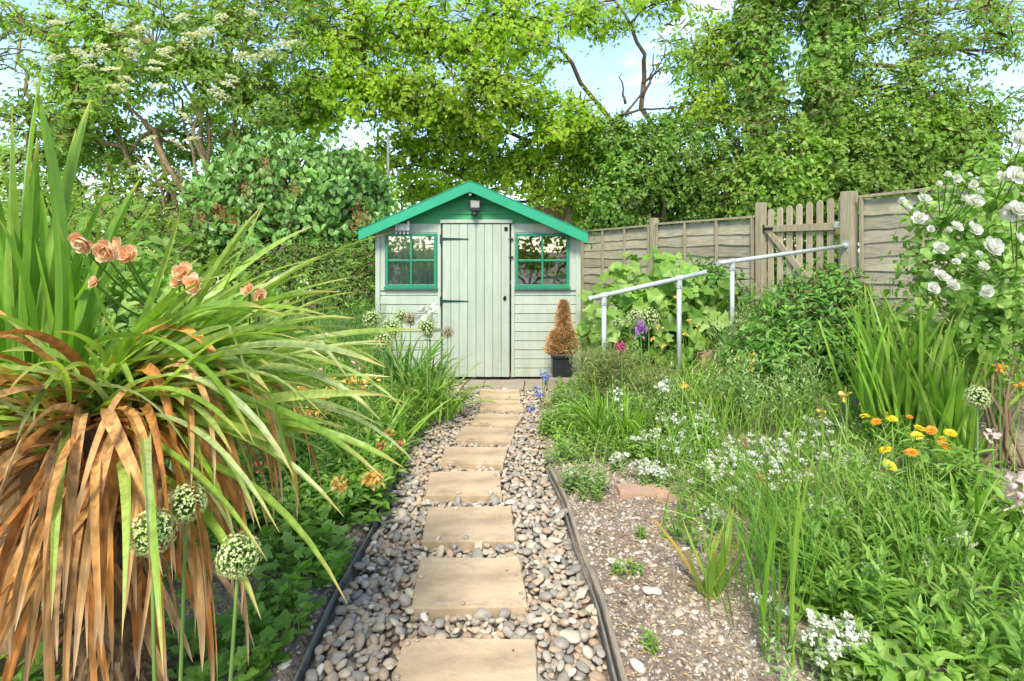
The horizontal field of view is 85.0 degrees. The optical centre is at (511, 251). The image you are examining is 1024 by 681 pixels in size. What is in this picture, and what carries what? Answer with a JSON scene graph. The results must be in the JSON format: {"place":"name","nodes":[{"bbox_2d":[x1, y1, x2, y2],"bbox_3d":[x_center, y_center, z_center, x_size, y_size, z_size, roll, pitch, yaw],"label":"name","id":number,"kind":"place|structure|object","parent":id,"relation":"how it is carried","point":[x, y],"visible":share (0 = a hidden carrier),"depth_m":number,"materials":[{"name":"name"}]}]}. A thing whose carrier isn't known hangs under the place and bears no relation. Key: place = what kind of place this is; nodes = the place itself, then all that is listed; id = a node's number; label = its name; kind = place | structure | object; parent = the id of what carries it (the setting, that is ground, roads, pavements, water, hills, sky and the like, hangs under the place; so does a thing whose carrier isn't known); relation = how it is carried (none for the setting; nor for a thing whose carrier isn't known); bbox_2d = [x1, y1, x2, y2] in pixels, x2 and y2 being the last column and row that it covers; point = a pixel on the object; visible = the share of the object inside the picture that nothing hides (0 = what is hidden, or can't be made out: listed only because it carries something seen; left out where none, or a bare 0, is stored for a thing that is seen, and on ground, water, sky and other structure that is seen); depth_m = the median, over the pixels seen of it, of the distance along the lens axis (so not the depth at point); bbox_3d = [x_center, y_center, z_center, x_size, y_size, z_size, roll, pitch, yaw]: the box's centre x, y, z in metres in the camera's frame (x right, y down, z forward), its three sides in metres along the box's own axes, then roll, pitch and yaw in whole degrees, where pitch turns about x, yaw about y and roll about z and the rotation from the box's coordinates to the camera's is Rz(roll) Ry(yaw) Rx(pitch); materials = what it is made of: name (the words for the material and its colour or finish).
{"place":"outdoors","nodes":[
{"label":"outdoors","id":0,"kind":"place"},
{"bbox_2d":[0,20,57,80],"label":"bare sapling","id":1,"kind":"object","parent":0,"point":[8,49],"visible":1,"depth_m":8.49,"materials":[{"name":"green plant"}]},
{"bbox_2d":[304,381,607,680],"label":"path","id":2,"kind":"structure","parent":0,"point":[396,644],"depth_m":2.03,"materials":[{"name":"gravel"}]},
{"bbox_2d":[426,471,501,503],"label":"stepping slab","id":3,"kind":"structure","parent":2,"relation":"on","point":[472,486],"depth_m":3.07,"materials":[{"name":"stone"}]},
{"bbox_2d":[394,638,537,680],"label":"stepping slab","id":4,"kind":"structure","parent":2,"relation":"on","point":[457,659],"depth_m":1.76,"materials":[{"name":"stone"}]},
{"bbox_2d":[422,506,514,551],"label":"stepping slab","id":5,"kind":"structure","parent":2,"relation":"on","point":[492,526],"depth_m":2.61,"materials":[{"name":"stone"}]},
{"bbox_2d":[411,557,527,620],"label":"stepping slab","id":6,"kind":"structure","parent":2,"relation":"on","point":[444,587],"depth_m":2.14,"materials":[{"name":"stone"}]},
{"bbox_2d":[440,447,507,469],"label":"stepping slab","id":7,"kind":"structure","parent":2,"relation":"on","point":[461,457],"depth_m":3.48,"materials":[{"name":"stone"}]},
{"bbox_2d":[455,426,514,446],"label":"stepping slab","id":8,"kind":"structure","parent":2,"relation":"on","point":[483,436],"depth_m":3.88,"materials":[{"name":"stone"}]},
{"bbox_2d":[472,413,522,429],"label":"stepping slab","id":9,"kind":"structure","parent":2,"relation":"on","point":[507,421],"depth_m":4.25,"materials":[{"name":"stone"}]},
{"bbox_2d":[479,399,523,413],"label":"stepping slab","id":10,"kind":"structure","parent":2,"relation":"on","point":[513,406],"depth_m":4.63,"materials":[{"name":"stone"}]},
{"bbox_2d":[0,0,1023,251],"label":"sky","id":11,"kind":"structure","parent":0,"point":[595,71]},
{"bbox_2d":[40,252,1023,680],"bbox_3d":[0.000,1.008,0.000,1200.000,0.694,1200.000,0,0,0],"label":"ground","id":12,"kind":"structure","parent":0,"point":[302,648],"depth_m":2.18,"materials":[{"name":"soil"}]},
{"bbox_2d":[0,55,154,680],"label":"flax","id":13,"kind":"object","parent":12,"relation":"on","point":[40,287],"visible":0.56,"depth_m":1.49,"materials":[{"name":"plant"}]},
{"bbox_2d":[17,598,170,680],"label":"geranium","id":14,"kind":"object","parent":12,"relation":"on","point":[36,663],"visible":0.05,"depth_m":1.58,"materials":[{"name":"green plant"}]},
{"bbox_2d":[0,150,225,312],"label":"privet bush","id":15,"kind":"object","parent":12,"relation":"on","point":[194,251],"visible":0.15,"depth_m":6.33,"materials":[{"name":"green plant"}]},
{"bbox_2d":[129,506,177,680],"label":"allium","id":16,"kind":"object","parent":12,"relation":"on","point":[140,537],"visible":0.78,"depth_m":1.04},
{"bbox_2d":[19,163,335,470],"bbox_3d":[-1.452,0.502,2.050,1.674,1.560,1.446,0,0,0],"label":"rose bush","id":17,"kind":"object","parent":12,"relation":"on","point":[142,276],"visible":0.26,"depth_m":2.19,"materials":[{"name":"green plant"}]},
{"bbox_2d":[0,0,360,324],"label":"elder tree","id":18,"kind":"object","parent":12,"relation":"on","point":[77,78],"visible":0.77,"depth_m":8.82,"materials":[{"name":"green plant"}]},
{"bbox_2d":[165,483,207,680],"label":"allium","id":19,"kind":"object","parent":12,"relation":"on","point":[183,506],"visible":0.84,"depth_m":1.12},
{"bbox_2d":[0,200,426,680],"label":"cordyline","id":20,"kind":"object","parent":12,"relation":"on","point":[105,475],"visible":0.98,"depth_m":1.26,"materials":[{"name":"green plant"}]},
{"bbox_2d":[165,592,293,680],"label":"geranium","id":21,"kind":"object","parent":12,"relation":"on","point":[262,656],"visible":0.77,"depth_m":1.74,"materials":[{"name":"green plant"}]},
{"bbox_2d":[214,531,261,680],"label":"allium","id":22,"kind":"object","parent":12,"relation":"on","point":[238,554],"visible":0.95,"depth_m":1.09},
{"bbox_2d":[143,231,374,334],"bbox_3d":[-2.776,0.496,6.175,3.068,1.458,1.409,0,0,0],"label":"evergreen hedge","id":23,"kind":"object","parent":12,"relation":"on","point":[322,275],"visible":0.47,"depth_m":5.98,"materials":[{"name":"green plant"}]},
{"bbox_2d":[155,127,396,332],"bbox_3d":[-2.880,-0.160,7.101,2.936,2.845,1.969,0,0,0],"label":"lilac bush","id":24,"kind":"object","parent":12,"relation":"on","point":[332,196],"visible":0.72,"depth_m":6.62,"materials":[{"name":"green plant"}]},
{"bbox_2d":[217,426,345,531],"bbox_3d":[-1.172,1.112,2.864,0.702,0.387,0.766,0,0,0],"label":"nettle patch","id":25,"kind":"object","parent":12,"relation":"on","point":[321,469],"visible":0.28,"depth_m":2.76,"materials":[{"name":"green plant"}]},
{"bbox_2d":[246,503,358,591],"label":"geranium","id":26,"kind":"object","parent":12,"relation":"on","point":[332,553],"visible":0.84,"depth_m":2.23,"materials":[{"name":"green plant"}]},
{"bbox_2d":[263,463,366,543],"bbox_3d":[-0.903,1.162,2.542,0.450,0.265,0.449,0,0,0],"label":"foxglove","id":27,"kind":"object","parent":12,"relation":"on","point":[304,513],"visible":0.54,"depth_m":2.50,"materials":[{"name":"green plant"}]},
{"bbox_2d":[298,331,379,406],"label":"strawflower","id":28,"kind":"object","parent":12,"relation":"on","point":[340,361],"visible":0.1,"depth_m":4.37,"materials":[{"name":"green plant"}]},
{"bbox_2d":[280,456,401,529],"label":"plant","id":29,"kind":"object","parent":12,"relation":"on","point":[345,486],"visible":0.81,"depth_m":2.65,"materials":[{"name":"green plant"}]},
{"bbox_2d":[285,396,400,463],"bbox_3d":[-1.047,1.115,3.464,0.713,0.372,0.814,0,0,0],"label":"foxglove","id":30,"kind":"object","parent":12,"relation":"on","point":[373,433],"visible":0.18,"depth_m":3.44,"materials":[{"name":"green plant"}]},
{"bbox_2d":[293,293,406,382],"bbox_3d":[-1.626,0.846,5.297,1.010,0.891,1.123,0,0,-37],"label":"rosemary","id":31,"kind":"object","parent":12,"relation":"on","point":[348,337],"visible":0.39,"depth_m":5.29,"materials":[{"name":"green plant"}]},
{"bbox_2d":[293,428,422,680],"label":"path edging","id":32,"kind":"object","parent":12,"relation":"on","point":[304,666],"visible":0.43,"depth_m":2.08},
{"bbox_2d":[295,421,428,502],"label":"strap clump","id":33,"kind":"object","parent":12,"relation":"on","point":[364,451],"visible":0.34,"depth_m":3.00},
{"bbox_2d":[305,376,419,436],"bbox_3d":[-1.103,1.098,3.887,0.868,0.417,0.845,0,0,0],"label":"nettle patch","id":34,"kind":"object","parent":12,"relation":"on","point":[374,399],"visible":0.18,"depth_m":3.90,"materials":[{"name":"green plant"}]},
{"bbox_2d":[329,427,407,487],"bbox_3d":[-0.868,1.169,3.074,0.501,0.268,0.494,0,0,-44],"label":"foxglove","id":35,"kind":"object","parent":12,"relation":"on","point":[373,458],"visible":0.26,"depth_m":3.10,"materials":[{"name":"green plant"}]},
{"bbox_2d":[338,383,451,448],"bbox_3d":[-0.767,1.076,3.635,0.710,0.453,0.665,0,0,23],"label":"crocosmia","id":36,"kind":"object","parent":12,"relation":"on","point":[402,412],"visible":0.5,"depth_m":3.65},
{"bbox_2d":[340,324,462,397],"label":"daylily","id":37,"kind":"object","parent":12,"relation":"on","point":[406,369],"visible":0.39,"depth_m":4.81,"materials":[{"name":"green plant"}]},
{"bbox_2d":[366,342,497,423],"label":"daylily","id":38,"kind":"object","parent":12,"relation":"on","point":[439,390],"visible":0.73,"depth_m":4.29,"materials":[{"name":"green plant"}]},
{"bbox_2d":[160,363,727,584],"bbox_3d":[-0.191,1.211,3.794,3.145,0.286,3.542,0,0,0],"label":"ground cover","id":39,"kind":"object","parent":12,"relation":"on","point":[562,443],"visible":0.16,"depth_m":3.52,"materials":[{"name":"green plant"}]},
{"bbox_2d":[333,136,603,229],"bbox_3d":[-1.353,-0.924,14.324,8.913,4.504,4.741,0,0,0],"label":"background tree","id":40,"kind":"object","parent":12,"relation":"on","point":[533,203],"visible":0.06,"depth_m":14.11,"materials":[{"name":"green plant"}]},
{"bbox_2d":[358,180,587,378],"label":"garden shed","id":41,"kind":"structure","parent":12,"relation":"on","point":[497,278],"depth_m":5.63,"materials":[{"name":"green paint"}]},
{"bbox_2d":[383,233,437,288],"bbox_3d":[-1.019,0.094,5.663,0.583,0.586,0.107,0,0,0],"label":"window","id":42,"kind":"structure","parent":41,"relation":"in","point":[411,258],"depth_m":5.69,"materials":[{"name":"green paint"}]},
{"bbox_2d":[440,224,513,376],"bbox_3d":[-0.353,0.497,5.636,0.744,1.540,0.036,0,0,0],"label":"door","id":43,"kind":"structure","parent":41,"relation":"in","point":[475,299],"depth_m":5.63,"materials":[{"name":"green paint"}]},
{"bbox_2d":[510,233,570,288],"bbox_3d":[0.281,0.100,5.830,0.696,0.558,0.440,0,0,0],"label":"window","id":44,"kind":"structure","parent":41,"relation":"in","point":[524,278],"depth_m":5.63,"materials":[{"name":"green paint"}]},
{"bbox_2d":[145,384,840,680],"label":"gravel chips","id":45,"kind":"object","parent":12,"relation":"on","point":[631,604],"visible":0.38,"depth_m":2.11,"materials":[{"name":"gravel"}]},
{"bbox_2d":[236,571,326,644],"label":"geranium","id":46,"kind":"object","parent":45,"relation":"on","point":[282,593],"visible":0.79,"depth_m":1.97,"materials":[{"name":"green plant"}]},
{"bbox_2d":[260,0,747,224],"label":"oak tree","id":47,"kind":"object","parent":12,"relation":"on","point":[433,107],"visible":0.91,"depth_m":9.68,"materials":[{"name":"green plant"}]},
{"bbox_2d":[0,300,1023,680],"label":"ground cover","id":48,"kind":"object","parent":12,"relation":"on","point":[274,540],"visible":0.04,"depth_m":2.52,"materials":[{"name":"green plant"}]},
{"bbox_2d":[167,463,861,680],"bbox_3d":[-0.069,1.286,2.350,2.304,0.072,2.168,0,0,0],"label":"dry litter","id":49,"kind":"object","parent":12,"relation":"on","point":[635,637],"visible":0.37,"depth_m":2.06,"materials":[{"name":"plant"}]},
{"bbox_2d":[50,308,1023,680],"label":"ground cover","id":50,"kind":"object","parent":12,"relation":"on","point":[792,676],"visible":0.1,"depth_m":1.90,"materials":[{"name":"green plant"}]},
{"bbox_2d":[536,401,581,436],"bbox_3d":[0.349,1.225,4.014,0.370,0.260,0.356,0,0,0],"label":"campion","id":51,"kind":"object","parent":12,"relation":"on","point":[554,419],"visible":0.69,"depth_m":3.97,"materials":[{"name":"green plant"}]},
{"bbox_2d":[546,373,576,392],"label":"grey block","id":52,"kind":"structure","parent":12,"relation":"on","point":[552,381],"depth_m":5.23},
{"bbox_2d":[541,298,581,376],"bbox_3d":[0.475,0.815,5.355,0.396,0.751,0.278,0,0,0],"label":"potted conifer","id":53,"kind":"object","parent":52,"relation":"on","point":[555,348],"visible":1,"depth_m":5.29,"materials":[{"name":"plant"}]},
{"bbox_2d":[546,469,616,680],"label":"path edging","id":54,"kind":"object","parent":12,"relation":"on","point":[606,649],"visible":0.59,"depth_m":2.06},
{"bbox_2d":[555,456,612,501],"bbox_3d":[0.374,1.213,3.021,0.274,0.194,0.330,0,0,-42],"label":"hebe","id":55,"kind":"object","parent":12,"relation":"on","point":[580,478],"visible":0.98,"depth_m":3.00,"materials":[{"name":"green plant"}]},
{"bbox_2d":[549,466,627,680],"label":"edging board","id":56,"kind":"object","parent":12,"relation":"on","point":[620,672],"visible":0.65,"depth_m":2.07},
{"bbox_2d":[168,305,1023,629],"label":"grass","id":57,"kind":"structure","parent":12,"relation":"on","point":[756,439],"depth_m":3.20,"materials":[{"name":"plant"}]},
{"bbox_2d":[564,331,646,411],"bbox_3d":[0.741,0.968,4.484,0.682,0.733,0.710,0,0,0],"label":"fennel","id":58,"kind":"object","parent":12,"relation":"on","point":[597,365],"visible":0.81,"depth_m":4.42,"materials":[{"name":"green plant"}]},
{"bbox_2d":[553,371,660,447],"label":"daylily","id":59,"kind":"object","parent":12,"relation":"on","point":[599,413],"visible":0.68,"depth_m":3.73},
{"bbox_2d":[608,387,645,450],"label":"strap clump","id":60,"kind":"object","parent":12,"relation":"on","point":[639,421],"visible":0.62,"depth_m":3.59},
{"bbox_2d":[616,483,668,498],"bbox_3d":[0.694,1.302,2.971,0.266,0.082,0.126,0,0,0],"label":"step stone","id":61,"kind":"object","parent":12,"relation":"on","point":[627,490],"visible":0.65,"depth_m":2.94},
{"bbox_2d":[588,270,706,382],"bbox_3d":[1.197,0.750,4.921,1.057,1.172,0.062,0,0,-3],"label":"handrail","id":62,"kind":"object","parent":12,"relation":"on","point":[604,296],"visible":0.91,"depth_m":4.92,"materials":[{"name":"metal"}]},
{"bbox_2d":[602,375,692,432],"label":"michaelmas daisy","id":63,"kind":"object","parent":12,"relation":"on","point":[611,396],"visible":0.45,"depth_m":3.93,"materials":[{"name":"green plant"}]},
{"bbox_2d":[564,106,731,247],"bbox_3d":[2.765,-0.950,10.329,3.593,3.555,1.929,0,0,0],"label":"hawthorn","id":64,"kind":"object","parent":12,"relation":"on","point":[626,186],"visible":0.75,"depth_m":9.93,"materials":[{"name":"green plant"}]},
{"bbox_2d":[628,457,675,486],"bbox_3d":[0.771,1.225,3.084,0.249,0.122,0.248,0,0,-31],"label":"candytuft","id":65,"kind":"object","parent":12,"relation":"on","point":[649,470],"visible":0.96,"depth_m":3.05,"materials":[{"name":"grey plant"}]},
{"bbox_2d":[614,350,694,414],"bbox_3d":[1.081,1.023,4.294,0.606,0.529,0.518,0,0,0],"label":"fennel","id":66,"kind":"object","parent":12,"relation":"on","point":[647,380],"visible":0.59,"depth_m":4.24,"materials":[{"name":"green plant"}]},
{"bbox_2d":[576,246,738,367],"bbox_3d":[1.437,0.564,5.565,1.627,1.226,1.098,0,0,0],"label":"mallow","id":67,"kind":"object","parent":12,"relation":"on","point":[661,300],"visible":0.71,"depth_m":5.37,"materials":[{"name":"green plant"}]},
{"bbox_2d":[605,344,740,397],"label":"sedge clump","id":68,"kind":"object","parent":12,"relation":"on","point":[692,369],"visible":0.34,"depth_m":4.57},
{"bbox_2d":[581,202,766,311],"bbox_3d":[1.339,0.582,10.545,0.100,2.424,7.680,0,0,-30],"label":"fence","id":69,"kind":"object","parent":12,"relation":"on","point":[716,240],"visible":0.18,"depth_m":8.33,"materials":[{"name":"wood"}]},
{"bbox_2d":[645,453,739,553],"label":"wispy grass","id":70,"kind":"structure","parent":12,"relation":"on","point":[688,527],"depth_m":2.48,"materials":[{"name":"green plant"}]},
{"bbox_2d":[650,507,751,600],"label":"yellowing iris","id":71,"kind":"object","parent":12,"relation":"on","point":[717,560],"visible":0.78,"depth_m":2.10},
{"bbox_2d":[630,363,789,432],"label":"sedge clump","id":72,"kind":"object","parent":12,"relation":"on","point":[697,405],"visible":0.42,"depth_m":3.90,"materials":[{"name":"green plant"}]},
{"bbox_2d":[670,257,758,349],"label":"berry shrub","id":73,"kind":"object","parent":12,"relation":"on","point":[711,277],"visible":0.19,"depth_m":5.76,"materials":[{"name":"green plant"}]},
{"bbox_2d":[687,457,747,502],"bbox_3d":[1.051,1.193,2.880,0.293,0.184,0.284,0,0,-27],"label":"candytuft","id":74,"kind":"object","parent":12,"relation":"on","point":[712,482],"visible":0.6,"depth_m":2.89,"materials":[{"name":"green plant"}]},
{"bbox_2d":[645,0,814,290],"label":"ivy clad tree","id":75,"kind":"object","parent":12,"relation":"on","point":[756,59],"visible":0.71,"depth_m":9.62,"materials":[{"name":"green plant"}]},
{"bbox_2d":[706,302,765,378],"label":"michaelmas daisy","id":76,"kind":"object","parent":12,"relation":"on","point":[723,339],"visible":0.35,"depth_m":4.93,"materials":[{"name":"green plant"}]},
{"bbox_2d":[591,277,912,375],"bbox_3d":[3.359,0.743,7.010,4.470,0.916,4.166,0,0,0],"label":"ground cover","id":77,"kind":"object","parent":12,"relation":"on","point":[741,297],"visible":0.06,"depth_m":5.95,"materials":[{"name":"green plant"}]},
{"bbox_2d":[683,432,847,640],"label":"chives","id":78,"kind":"object","parent":12,"relation":"on","point":[763,557],"visible":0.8,"depth_m":1.99,"materials":[{"name":"green plant"}]},
{"bbox_2d":[702,336,828,441],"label":"michaelmas daisy","id":79,"kind":"object","parent":12,"relation":"on","point":[744,387],"visible":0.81,"depth_m":3.84,"materials":[{"name":"green plant"}]},
{"bbox_2d":[711,457,823,674],"bbox_3d":[0.808,0.971,1.756,0.294,0.642,0.198,0,0,-13],"label":"onion clump","id":80,"kind":"object","parent":12,"relation":"on","point":[763,601],"visible":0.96,"depth_m":1.75,"materials":[{"name":"plant"}]},
{"bbox_2d":[716,240,848,340],"bbox_3d":[2.834,0.475,5.732,2.135,1.196,0.070,0,0,-30],"label":"handrail","id":81,"kind":"object","parent":12,"relation":"on","point":[732,262],"visible":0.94,"depth_m":5.38,"materials":[{"name":"metal"}]},
{"bbox_2d":[762,429,826,470],"bbox_3d":[1.612,1.151,3.210,0.321,0.200,0.284,0,0,0],"label":"candytuft","id":82,"kind":"object","parent":12,"relation":"on","point":[779,443],"visible":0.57,"depth_m":3.21,"materials":[{"name":"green plant"}]},
{"bbox_2d":[591,304,1023,571],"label":"grass","id":83,"kind":"structure","parent":12,"relation":"on","point":[782,425],"depth_m":3.26,"materials":[{"name":"plant"}]},
{"bbox_2d":[716,257,909,398],"bbox_3d":[2.344,0.651,4.438,1.442,1.204,1.271,0,0,0],"label":"dense shrub","id":84,"kind":"object","parent":12,"relation":"on","point":[822,286],"visible":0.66,"depth_m":4.32,"materials":[{"name":"green plant"}]},
{"bbox_2d":[781,607,869,680],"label":"candytuft","id":85,"kind":"object","parent":12,"relation":"on","point":[830,644],"visible":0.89,"depth_m":1.72,"materials":[{"name":"grey plant"}]},
{"bbox_2d":[749,482,930,619],"bbox_3d":[1.271,1.137,2.148,0.615,0.327,0.669,0,0,0],"label":"phlox","id":86,"kind":"object","parent":12,"relation":"on","point":[847,548],"visible":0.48,"depth_m":2.12,"materials":[{"name":"green plant"}]},
{"bbox_2d":[662,425,1023,626],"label":"chives","id":87,"kind":"object","parent":12,"relation":"on","point":[899,547],"visible":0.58,"depth_m":2.21,"materials":[{"name":"green plant"}]},
{"bbox_2d":[788,366,937,459],"bbox_3d":[2.281,0.977,3.494,0.832,0.403,0.841,0,0,-22],"label":"michaelmas daisy","id":88,"kind":"object","parent":12,"relation":"on","point":[853,404],"visible":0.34,"depth_m":3.49,"materials":[{"name":"green plant"}]},
{"bbox_2d":[709,68,1023,276],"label":"hawthorn","id":89,"kind":"object","parent":12,"relation":"on","point":[930,153],"visible":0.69,"depth_m":8.60,"materials":[{"name":"green plant"}]},
{"bbox_2d":[739,0,1023,288],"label":"ivy clad tree","id":90,"kind":"object","parent":12,"relation":"on","point":[823,77],"visible":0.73,"depth_m":8.89,"materials":[{"name":"green plant"}]},
{"bbox_2d":[806,428,987,559],"bbox_3d":[1.717,1.063,2.494,0.690,0.415,0.672,0,0,-28],"label":"comfrey","id":91,"kind":"object","parent":12,"relation":"on","point":[856,456],"visible":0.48,"depth_m":2.46,"materials":[{"name":"green plant"}]},
{"bbox_2d":[783,567,1022,680],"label":"honesty","id":92,"kind":"object","parent":12,"relation":"on","point":[866,664],"visible":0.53,"depth_m":1.66,"materials":[{"name":"green plant"}]},
{"bbox_2d":[792,463,1023,680],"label":"phlox","id":93,"kind":"object","parent":12,"relation":"on","point":[1010,634],"visible":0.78,"depth_m":1.83,"materials":[{"name":"green plant"}]},
{"bbox_2d":[811,280,1023,457],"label":"iris clump","id":94,"kind":"object","parent":12,"relation":"on","point":[886,384],"visible":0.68,"depth_m":3.23,"materials":[{"name":"plant"}]},
{"bbox_2d":[840,179,1023,323],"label":"fence","id":95,"kind":"object","parent":12,"relation":"on","point":[879,223],"visible":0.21,"depth_m":6.00,"materials":[{"name":"wood"}]},
{"bbox_2d":[762,197,839,308],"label":"picket gate","id":96,"kind":"structure","parent":95,"relation":"attached to","point":[819,226],"depth_m":6.81,"materials":[{"name":"brown wood"}]},
{"bbox_2d":[890,428,974,500],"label":"lily plant","id":97,"kind":"object","parent":12,"relation":"on","point":[931,459],"visible":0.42,"depth_m":2.69,"materials":[{"name":"green plant"}]},
{"bbox_2d":[874,130,1023,413],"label":"rose bush","id":98,"kind":"object","parent":12,"relation":"on","point":[982,241],"visible":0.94,"depth_m":3.21,"materials":[{"name":"green plant"}]},
{"bbox_2d":[877,455,1023,577],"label":"strap clump","id":99,"kind":"object","parent":12,"relation":"on","point":[978,500],"visible":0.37,"depth_m":2.26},
{"bbox_2d":[897,353,1023,462],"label":"iris clump","id":100,"kind":"object","parent":12,"relation":"on","point":[966,438],"visible":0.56,"depth_m":3.04,"materials":[{"name":"plant"}]},
{"bbox_2d":[915,443,1009,523],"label":"lily plant","id":101,"kind":"object","parent":12,"relation":"on","point":[959,453],"visible":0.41,"depth_m":2.49,"materials":[{"name":"green plant"}]},
{"bbox_2d":[919,454,1023,572],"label":"honesty","id":102,"kind":"object","parent":12,"relation":"on","point":[999,493],"visible":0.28,"depth_m":2.33,"materials":[{"name":"green plant"}]},
{"bbox_2d":[962,385,993,470],"bbox_3d":[2.168,0.930,2.600,0.112,0.613,0.114,0,0,0],"label":"allium","id":103,"kind":"object","parent":12,"relation":"on","point":[978,398],"visible":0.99,"depth_m":2.59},
{"bbox_2d":[937,306,1023,471],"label":"woody shrub","id":104,"kind":"object","parent":12,"relation":"on","point":[1007,418],"visible":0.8,"depth_m":2.99,"materials":[{"name":"brown plant"}]},
{"bbox_2d":[952,86,1023,183],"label":"elm sapling","id":105,"kind":"object","parent":12,"relation":"on","point":[1010,151],"visible":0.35,"depth_m":8.54,"materials":[{"name":"green plant"}]},
{"bbox_2d":[1004,471,1023,569],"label":"pink bells","id":106,"kind":"object","parent":12,"relation":"on","point":[1019,492],"visible":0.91,"depth_m":2.20,"materials":[{"name":"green plant"}]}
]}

